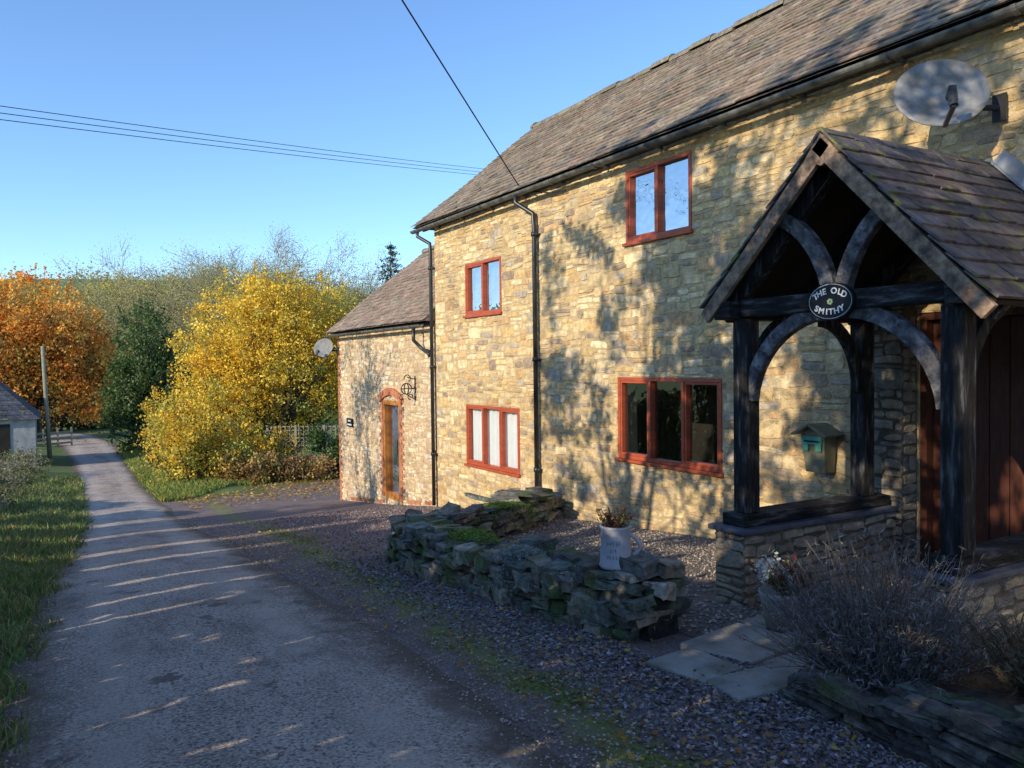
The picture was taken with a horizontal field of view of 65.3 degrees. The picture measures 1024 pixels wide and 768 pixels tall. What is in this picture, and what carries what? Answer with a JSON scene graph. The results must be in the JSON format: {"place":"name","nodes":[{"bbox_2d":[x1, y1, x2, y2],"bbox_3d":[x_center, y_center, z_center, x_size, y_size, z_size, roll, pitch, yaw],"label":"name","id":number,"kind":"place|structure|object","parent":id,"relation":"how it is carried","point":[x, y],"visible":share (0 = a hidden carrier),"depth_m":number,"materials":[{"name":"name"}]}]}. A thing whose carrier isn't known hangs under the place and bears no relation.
{"place":"outdoors","nodes":[
{"label":"outdoors","id":0,"kind":"place"},
{"bbox_2d":[0,446,74,680],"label":"grass verge","id":1,"kind":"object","parent":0,"point":[61,466],"depth_m":34.73,"materials":[{"name":"green plant"}]},
{"bbox_2d":[0,441,54,509],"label":"shrub","id":2,"kind":"object","parent":1,"relation":"on","point":[20,462],"visible":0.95,"depth_m":27.63,"materials":[{"name":"green plant"}]},
{"bbox_2d":[41,346,52,462],"bbox_3d":[-22.663,1.184,38.906,0.392,6.056,0.217,-2,2,-30],"label":"utility pole","id":3,"kind":"object","parent":1,"relation":"on","point":[47,419],"visible":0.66,"depth_m":38.83,"materials":[{"name":"wood"}]},
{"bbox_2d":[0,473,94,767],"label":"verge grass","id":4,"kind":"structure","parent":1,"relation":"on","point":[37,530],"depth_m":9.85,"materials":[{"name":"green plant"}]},
{"bbox_2d":[1,279,366,670],"bbox_3d":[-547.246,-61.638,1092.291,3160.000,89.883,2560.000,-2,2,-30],"label":"ground","id":5,"kind":"structure","parent":0,"point":[93,431],"depth_m":66.61,"materials":[{"name":"green plant"}]},
{"bbox_2d":[0,381,40,467],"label":"shed","id":6,"kind":"structure","parent":5,"relation":"on","point":[18,417],"depth_m":36.74,"materials":[{"name":"paint"}]},
{"bbox_2d":[0,424,10,460],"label":"door","id":7,"kind":"structure","parent":6,"relation":"in","point":[4,428],"depth_m":36.33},
{"bbox_2d":[0,266,104,388],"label":"yellow tree","id":8,"kind":"object","parent":5,"relation":"on","point":[26,285],"visible":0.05,"depth_m":95.19,"materials":[{"name":"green plant"}]},
{"bbox_2d":[37,427,72,445],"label":"rail fence","id":9,"kind":"object","parent":5,"relation":"on","point":[57,432],"visible":0.43,"depth_m":51.81,"materials":[{"name":"grey wood"}]},
{"bbox_2d":[0,263,133,441],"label":"orange tree","id":10,"kind":"object","parent":5,"relation":"on","point":[73,359],"visible":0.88,"depth_m":55.78,"materials":[{"name":"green plant"}]},
{"bbox_2d":[38,280,102,304],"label":"bare tree","id":11,"kind":"object","parent":5,"relation":"on","point":[74,290],"visible":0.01,"depth_m":121.82,"materials":[{"name":"brown plant"}]},
{"bbox_2d":[50,396,126,431],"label":"hedge","id":12,"kind":"object","parent":5,"relation":"on","point":[76,424],"visible":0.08,"depth_m":66.70,"materials":[{"name":"green plant"}]},
{"bbox_2d":[53,262,130,315],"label":"bare tree","id":13,"kind":"object","parent":5,"relation":"on","point":[97,277],"visible":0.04,"depth_m":106.07,"materials":[{"name":"green plant"}]},
{"bbox_2d":[43,233,212,351],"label":"bare tree","id":14,"kind":"object","parent":5,"relation":"on","point":[104,287],"visible":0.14,"depth_m":96.71,"materials":[{"name":"green plant"}]},
{"bbox_2d":[54,266,218,360],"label":"bare tree","id":15,"kind":"object","parent":5,"relation":"on","point":[113,315],"visible":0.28,"depth_m":83.85,"materials":[{"name":"brown plant"}]},
{"bbox_2d":[65,263,210,370],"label":"yellow tree","id":16,"kind":"object","parent":5,"relation":"on","point":[107,283],"visible":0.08,"depth_m":105.04,"materials":[{"name":"green plant"}]},
{"bbox_2d":[81,294,198,453],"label":"evergreen tree","id":17,"kind":"object","parent":5,"relation":"on","point":[125,396],"visible":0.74,"depth_m":44.19,"materials":[{"name":"green plant"}]},
{"bbox_2d":[7,306,337,409],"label":"woodland","id":18,"kind":"object","parent":5,"relation":"on","point":[191,355],"depth_m":92.31,"materials":[{"name":"green plant"}]},
{"bbox_2d":[106,256,242,352],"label":"bare tree","id":19,"kind":"object","parent":5,"relation":"on","point":[165,281],"visible":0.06,"depth_m":110.88,"materials":[{"name":"green plant"}]},
{"bbox_2d":[128,404,232,468],"bbox_3d":[-17.919,3.016,42.195,4.184,4.010,27.256,-1,2,-25],"label":"hedge","id":20,"kind":"object","parent":5,"relation":"on","point":[150,450],"visible":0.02,"depth_m":33.80,"materials":[{"name":"yellow plant"}]},
{"bbox_2d":[113,239,249,409],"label":"bare tree","id":21,"kind":"object","parent":5,"relation":"on","point":[161,292],"visible":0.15,"depth_m":91.72,"materials":[{"name":"green plant"}]},
{"bbox_2d":[84,240,283,370],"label":"bare tree","id":22,"kind":"object","parent":5,"relation":"on","point":[158,278],"visible":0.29,"depth_m":80.11,"materials":[{"name":"brown plant"}]},
{"bbox_2d":[0,260,370,291],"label":"hillside wood","id":23,"kind":"object","parent":5,"relation":"on","point":[80,274],"visible":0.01,"depth_m":274.26,"materials":[{"name":"green plant"}]},
{"bbox_2d":[121,245,299,377],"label":"bare tree","id":24,"kind":"object","parent":5,"relation":"on","point":[220,271],"visible":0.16,"depth_m":76.30,"materials":[{"name":"green plant"}]},
{"bbox_2d":[101,264,325,405],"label":"bare tree","id":25,"kind":"object","parent":5,"relation":"on","point":[162,306],"visible":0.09,"depth_m":81.71,"materials":[{"name":"green plant"}]},
{"bbox_2d":[131,386,307,485],"bbox_3d":[-10.085,1.916,27.658,5.627,3.813,5.368,-2,2,-30],"label":"yellow bush","id":26,"kind":"object","parent":5,"relation":"on","point":[182,462],"visible":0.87,"depth_m":26.41,"materials":[{"name":"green plant"}]},
{"bbox_2d":[150,240,313,347],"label":"bare tree","id":27,"kind":"object","parent":5,"relation":"on","point":[273,265],"visible":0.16,"depth_m":87.74,"materials":[{"name":"green plant"}]},
{"bbox_2d":[158,235,315,342],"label":"bare tree","id":28,"kind":"object","parent":5,"relation":"on","point":[223,267],"visible":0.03,"depth_m":104.62,"materials":[{"name":"green plant"}]},
{"bbox_2d":[134,261,364,467],"bbox_3d":[-8.749,-0.650,31.318,11.265,8.473,6.103,-2,2,-38],"label":"yellow tree","id":29,"kind":"object","parent":5,"relation":"on","point":[255,401],"visible":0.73,"depth_m":29.99,"materials":[{"name":"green plant"}]},
{"bbox_2d":[147,221,363,379],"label":"bare tree","id":30,"kind":"object","parent":5,"relation":"on","point":[330,252],"visible":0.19,"depth_m":91.79,"materials":[{"name":"brown plant"}]},
{"bbox_2d":[174,224,336,370],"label":"bare tree","id":31,"kind":"object","parent":5,"relation":"on","point":[279,238],"visible":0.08,"depth_m":119.29,"materials":[{"name":"brown plant"}]},
{"bbox_2d":[207,436,339,484],"bbox_3d":[-7.888,2.797,26.246,4.586,2.160,1.886,-1,2,-6],"label":"shrub","id":32,"kind":"object","parent":5,"relation":"on","point":[262,468],"visible":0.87,"depth_m":26.08,"materials":[{"name":"brown plant"}]},
{"bbox_2d":[180,240,373,407],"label":"bare tree","id":33,"kind":"object","parent":5,"relation":"on","point":[306,276],"visible":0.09,"depth_m":91.92,"materials":[{"name":"brown plant"}]},
{"bbox_2d":[266,425,338,454],"bbox_3d":[-6.470,2.434,27.543,4.046,2.050,0.085,-1,2,3],"label":"trellis fence","id":34,"kind":"object","parent":5,"relation":"on","point":[295,430],"visible":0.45,"depth_m":27.56,"materials":[{"name":"grey wood"}]},
{"bbox_2d":[296,419,340,475],"bbox_3d":[-5.802,2.173,27.341,3.126,2.218,1.688,-1,2,3],"label":"ivy","id":35,"kind":"object","parent":34,"relation":"attached to","point":[316,437],"visible":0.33,"depth_m":27.22,"materials":[{"name":"green plant"}]},
{"bbox_2d":[271,455,339,479],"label":"brick wall","id":36,"kind":"structure","parent":5,"relation":"on","point":[327,465],"depth_m":27.46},
{"bbox_2d":[225,256,393,401],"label":"bare tree","id":37,"kind":"object","parent":5,"relation":"on","point":[350,287],"visible":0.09,"depth_m":106.16,"materials":[{"name":"brown plant"}]},
{"bbox_2d":[218,226,406,410],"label":"bare tree","id":38,"kind":"object","parent":5,"relation":"on","point":[348,280],"visible":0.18,"depth_m":88.84,"materials":[{"name":"brown plant"}]},
{"bbox_2d":[302,285,364,333],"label":"bare tree","id":39,"kind":"object","parent":5,"relation":"on","point":[340,303],"visible":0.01,"depth_m":94.94,"materials":[{"name":"brown plant"}]},
{"bbox_2d":[293,259,385,323],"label":"bare tree","id":40,"kind":"object","parent":5,"relation":"on","point":[345,284],"visible":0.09,"depth_m":93.97,"materials":[{"name":"brown plant"}]},
{"bbox_2d":[324,245,437,506],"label":"stone cottage","id":41,"kind":"structure","parent":5,"relation":"on","point":[382,333],"depth_m":17.02,"materials":[{"name":"stone"}]},
{"bbox_2d":[314,338,338,357],"bbox_3d":[-4.567,-0.879,19.464,0.584,0.481,0.438,-2,2,-30],"label":"satellite dish","id":42,"kind":"object","parent":41,"relation":"attached to","point":[323,347],"visible":1,"depth_m":19.48,"materials":[{"name":"grey metal"}]},
{"bbox_2d":[346,418,352,426],"bbox_3d":[-3.827,0.905,18.808,0.018,0.200,0.400,-2,2,-30],"label":"name plate","id":43,"kind":"object","parent":41,"relation":"attached to","point":[349,422],"visible":1,"depth_m":18.78,"materials":[{"name":"black metal"}]},
{"bbox_2d":[383,400,400,501],"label":"door","id":44,"kind":"structure","parent":41,"relation":"in","point":[391,431],"depth_m":16.83,"materials":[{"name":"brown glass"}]},
{"bbox_2d":[399,375,415,399],"bbox_3d":[-2.019,0.070,15.389,0.212,0.505,0.292,0,2,25],"label":"iron bracket","id":45,"kind":"object","parent":41,"relation":"attached to","point":[408,388],"visible":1,"depth_m":15.41,"materials":[{"name":"black metal"}]},
{"bbox_2d":[374,241,404,289],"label":"conifer tree","id":46,"kind":"object","parent":5,"relation":"on","point":[392,260],"visible":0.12,"depth_m":91.50,"materials":[{"name":"green plant"}]},
{"bbox_2d":[5,477,923,767],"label":"fallen leaves","id":47,"kind":"object","parent":5,"relation":"on","point":[619,733],"visible":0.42,"depth_m":5.47,"materials":[{"name":"brown plant"}]},
{"bbox_2d":[423,487,565,537],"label":"dry stone wall","id":48,"kind":"structure","parent":5,"relation":"on","point":[476,516],"depth_m":9.54,"materials":[{"name":"grey stone"}]},
{"bbox_2d":[464,492,504,505],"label":"stone slab","id":49,"kind":"structure","parent":48,"relation":"on","point":[480,498],"depth_m":9.57,"materials":[{"name":"grey stone"}]},
{"bbox_2d":[471,503,498,511],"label":"stone slab","id":50,"kind":"structure","parent":48,"relation":"on","point":[488,509],"depth_m":9.34,"materials":[{"name":"grey stone"}]},
{"bbox_2d":[490,494,520,501],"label":"stone slab","id":51,"kind":"structure","parent":48,"relation":"on","point":[508,498],"depth_m":9.96,"materials":[{"name":"grey stone"}]},
{"bbox_2d":[461,501,565,530],"bbox_3d":[-0.165,1.579,9.630,2.038,0.359,1.031,-2,2,-30],"label":"moss cushion","id":52,"kind":"object","parent":48,"relation":"on","point":[505,505],"visible":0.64,"depth_m":9.54,"materials":[{"name":"green plant"}]},
{"bbox_2d":[494,489,532,496],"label":"stone slab","id":53,"kind":"structure","parent":48,"relation":"on","point":[524,493],"depth_m":10.23,"materials":[{"name":"grey stone"}]},
{"bbox_2d":[531,491,555,500],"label":"stone slab","id":54,"kind":"structure","parent":48,"relation":"on","point":[540,495],"depth_m":10.62,"materials":[{"name":"grey stone"}]},
{"bbox_2d":[385,509,692,641],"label":"dry stone wall","id":55,"kind":"structure","parent":5,"relation":"on","point":[642,595],"depth_m":5.62,"materials":[{"name":"grey stone"}]},
{"bbox_2d":[426,527,501,573],"bbox_3d":[-0.302,1.459,7.136,0.967,0.365,1.414,-1,2,-10],"label":"moss cushion","id":56,"kind":"object","parent":55,"relation":"on","point":[471,533],"visible":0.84,"depth_m":7.00,"materials":[{"name":"green plant"}]},
{"bbox_2d":[475,543,544,593],"bbox_3d":[0.091,1.423,6.234,0.668,0.363,0.973,-2,2,-30],"label":"rockery plant","id":57,"kind":"object","parent":55,"relation":"on","point":[525,550],"visible":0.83,"depth_m":6.19,"materials":[{"name":"green plant"}]},
{"bbox_2d":[595,507,641,570],"bbox_3d":[0.687,1.013,5.316,0.252,0.410,0.341,-2,2,-37],"label":"potted plant","id":58,"kind":"object","parent":55,"relation":"on","point":[617,535],"visible":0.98,"depth_m":5.24,"materials":[{"name":"white plant"}]},
{"bbox_2d":[376,518,912,660],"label":"garden gravel","id":59,"kind":"structure","parent":5,"relation":"on","point":[710,596],"depth_m":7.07,"materials":[{"name":"grey gravel"}]},
{"bbox_2d":[410,0,1023,573],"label":"stone house","id":60,"kind":"structure","parent":5,"relation":"on","point":[584,360],"depth_m":9.24,"materials":[{"name":"stone"}]},
{"bbox_2d":[401,0,518,185],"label":"overhead wire","id":61,"kind":"object","parent":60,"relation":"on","point":[456,86],"visible":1,"depth_m":9.19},
{"bbox_2d":[463,256,502,317],"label":"window","id":62,"kind":"structure","parent":60,"relation":"in","point":[483,295],"depth_m":13.02,"materials":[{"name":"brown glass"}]},
{"bbox_2d":[464,404,520,477],"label":"window","id":63,"kind":"structure","parent":60,"relation":"in","point":[496,430],"depth_m":13.03,"materials":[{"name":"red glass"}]},
{"bbox_2d":[521,187,565,192],"bbox_3d":[0.414,-2.749,11.198,0.015,0.254,1.013,-2,2,-38],"label":"overhead wire","id":64,"kind":"object","parent":60,"relation":"attached to","point":[547,192],"visible":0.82,"depth_m":11.06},
{"bbox_2d":[622,150,693,246],"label":"window","id":65,"kind":"structure","parent":60,"relation":"in","point":[659,193],"depth_m":9.28,"materials":[{"name":"brown glass"}]},
{"bbox_2d":[614,377,723,477],"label":"window","id":66,"kind":"structure","parent":60,"relation":"in","point":[650,459],"depth_m":9.25,"materials":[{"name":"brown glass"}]},
{"bbox_2d":[790,422,844,473],"bbox_3d":[2.782,0.581,7.281,0.260,0.449,0.389,-2,2,-30],"label":"mailbox","id":67,"kind":"object","parent":60,"relation":"attached to","point":[818,441],"visible":1,"depth_m":7.22,"materials":[{"name":"green paint"}]},
{"bbox_2d":[893,59,1007,127],"bbox_3d":[3.224,-2.139,5.881,0.769,0.572,0.543,-2,2,-30],"label":"satellite dish","id":68,"kind":"object","parent":60,"relation":"attached to","point":[944,93],"visible":1,"depth_m":5.91,"materials":[{"name":"grey metal"}]},
{"bbox_2d":[920,307,1023,562],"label":"door","id":69,"kind":"structure","parent":60,"relation":"in","point":[1000,369],"depth_m":6.17,"materials":[{"name":"brown wood"}]},
{"bbox_2d":[699,127,1023,654],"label":"porch","id":70,"kind":"object","parent":5,"relation":"on","point":[869,220],"visible":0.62,"depth_m":5.32,"materials":[{"name":"brown wood"}]},
{"bbox_2d":[808,282,856,319],"bbox_3d":[2.050,-0.529,5.117,0.044,0.240,0.340,-2,2,-30],"label":"house sign","id":71,"kind":"object","parent":70,"relation":"attached to","point":[832,301],"visible":1,"depth_m":5.09,"materials":[{"name":"black metal"}]},
{"bbox_2d":[779,667,1023,767],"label":"dry stone wall","id":72,"kind":"structure","parent":5,"relation":"on","point":[914,723],"depth_m":3.35,"materials":[{"name":"grey stone"}]},
{"bbox_2d":[117,441,270,501],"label":"grass bank","id":73,"kind":"structure","parent":0,"point":[230,489],"depth_m":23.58,"materials":[{"name":"green plant"}]},
{"bbox_2d":[0,119,475,174],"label":"overhead wire","id":74,"kind":"object","parent":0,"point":[210,145],"visible":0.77,"depth_m":25.69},
{"bbox_2d":[1,113,477,171],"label":"overhead wire","id":75,"kind":"object","parent":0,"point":[210,140],"visible":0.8,"depth_m":25.67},
{"bbox_2d":[1,106,480,168],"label":"overhead wire","id":76,"kind":"object","parent":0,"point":[209,134],"visible":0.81,"depth_m":25.77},
{"bbox_2d":[0,431,570,767],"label":"road","id":77,"kind":"structure","parent":0,"point":[185,646],"depth_m":4.66,"materials":[{"name":"grey asphalt"}]},
{"bbox_2d":[0,516,760,767],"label":"road grit","id":78,"kind":"object","parent":77,"relation":"on","point":[538,726],"visible":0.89,"depth_m":4.47,"materials":[{"name":"gravel"}]},
{"bbox_2d":[0,0,777,294],"label":"sky","id":79,"kind":"structure","parent":0,"point":[358,77],"materials":[{"name":"blue"}]},
{"bbox_2d":[160,481,1012,767],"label":"driveway","id":80,"kind":"structure","parent":0,"point":[247,511],"depth_m":5.02,"materials":[{"name":"grey gravel"}]},
{"bbox_2d":[256,528,741,767],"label":"ground moss","id":81,"kind":"object","parent":80,"relation":"on","point":[593,712],"visible":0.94,"depth_m":4.38,"materials":[{"name":"green plant"}]},
{"bbox_2d":[223,505,940,767],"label":"slate chippings","id":82,"kind":"object","parent":80,"relation":"on","point":[837,740],"visible":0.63,"depth_m":4.22,"materials":[{"name":"grey gravel"}]},
{"bbox_2d":[646,647,742,683],"bbox_3d":[1.032,1.605,4.474,0.379,0.075,0.422,-2,2,-36],"label":"paving stone","id":83,"kind":"object","parent":80,"relation":"on","point":[688,660],"visible":0.63,"depth_m":4.46,"materials":[{"name":"grey stone"}]},
{"bbox_2d":[680,623,800,664],"bbox_3d":[1.416,1.596,4.837,0.632,0.075,0.502,-2,2,-39],"label":"paving stone","id":84,"kind":"object","parent":80,"relation":"on","point":[726,641],"visible":0.52,"depth_m":4.80,"materials":[{"name":"grey stone"}]},
{"bbox_2d":[706,663,792,702],"bbox_3d":[1.297,1.591,4.200,0.505,0.075,0.301,-1,2,-24],"label":"paving stone","id":85,"kind":"object","parent":80,"relation":"on","point":[751,682],"visible":0.5,"depth_m":4.17,"materials":[{"name":"grey stone"}]},
{"bbox_2d":[741,614,800,628],"bbox_3d":[1.709,1.593,5.234,0.306,0.075,0.289,-2,2,-35],"label":"paving stone","id":86,"kind":"object","parent":80,"relation":"on","point":[751,621],"visible":0.17,"depth_m":5.24,"materials":[{"name":"grey stone"}]},
{"bbox_2d":[749,552,815,633],"bbox_3d":[1.736,1.316,5.049,0.391,0.543,0.373,-2,2,-30],"label":"potted plant","id":87,"kind":"object","parent":86,"relation":"on","point":[766,571],"visible":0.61,"depth_m":5.04,"materials":[{"name":"white plant"}]},
{"bbox_2d":[762,649,830,673],"bbox_3d":[1.662,1.582,4.422,0.433,0.075,0.364,-2,2,-30],"label":"paving stone","id":88,"kind":"object","parent":80,"relation":"on","point":[783,662],"visible":0.15,"depth_m":4.44,"materials":[{"name":"grey stone"}]},
{"bbox_2d":[782,628,835,647],"bbox_3d":[1.996,1.574,4.800,0.496,0.075,0.544,-2,2,-30],"label":"paving stone","id":89,"kind":"object","parent":80,"relation":"on","point":[798,637],"visible":0.09,"depth_m":4.89,"materials":[{"name":"grey stone"}]},
{"bbox_2d":[934,654,1023,714],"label":"flower bed","id":90,"kind":"object","parent":80,"relation":"on","point":[982,683],"visible":0.18,"depth_m":3.67,"materials":[{"name":"soil"}]},
{"bbox_2d":[736,523,1015,697],"bbox_3d":[1.801,1.125,4.033,1.273,0.784,1.499,0,2,31],"label":"lavender bush","id":91,"kind":"object","parent":90,"relation":"on","point":[872,641],"visible":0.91,"depth_m":3.84,"materials":[{"name":"grey plant"}]},
{"bbox_2d":[941,604,1023,699],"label":"heather plant","id":92,"kind":"object","parent":90,"relation":"on","point":[1013,667],"visible":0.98,"depth_m":3.46,"materials":[{"name":"green plant"}]},
{"bbox_3d":[0.301,1.522,11.119,0.475,0.080,0.360,-2,2,-30],"label":"stone slab","id":93,"kind":"object","parent":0,"visible":0},
{"bbox_2d":[525,486,552,492],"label":"stone slab","id":94,"kind":"structure","parent":93,"relation":"on","point":[539,488],"depth_m":11.00,"materials":[{"name":"grey stone"}]}
]}

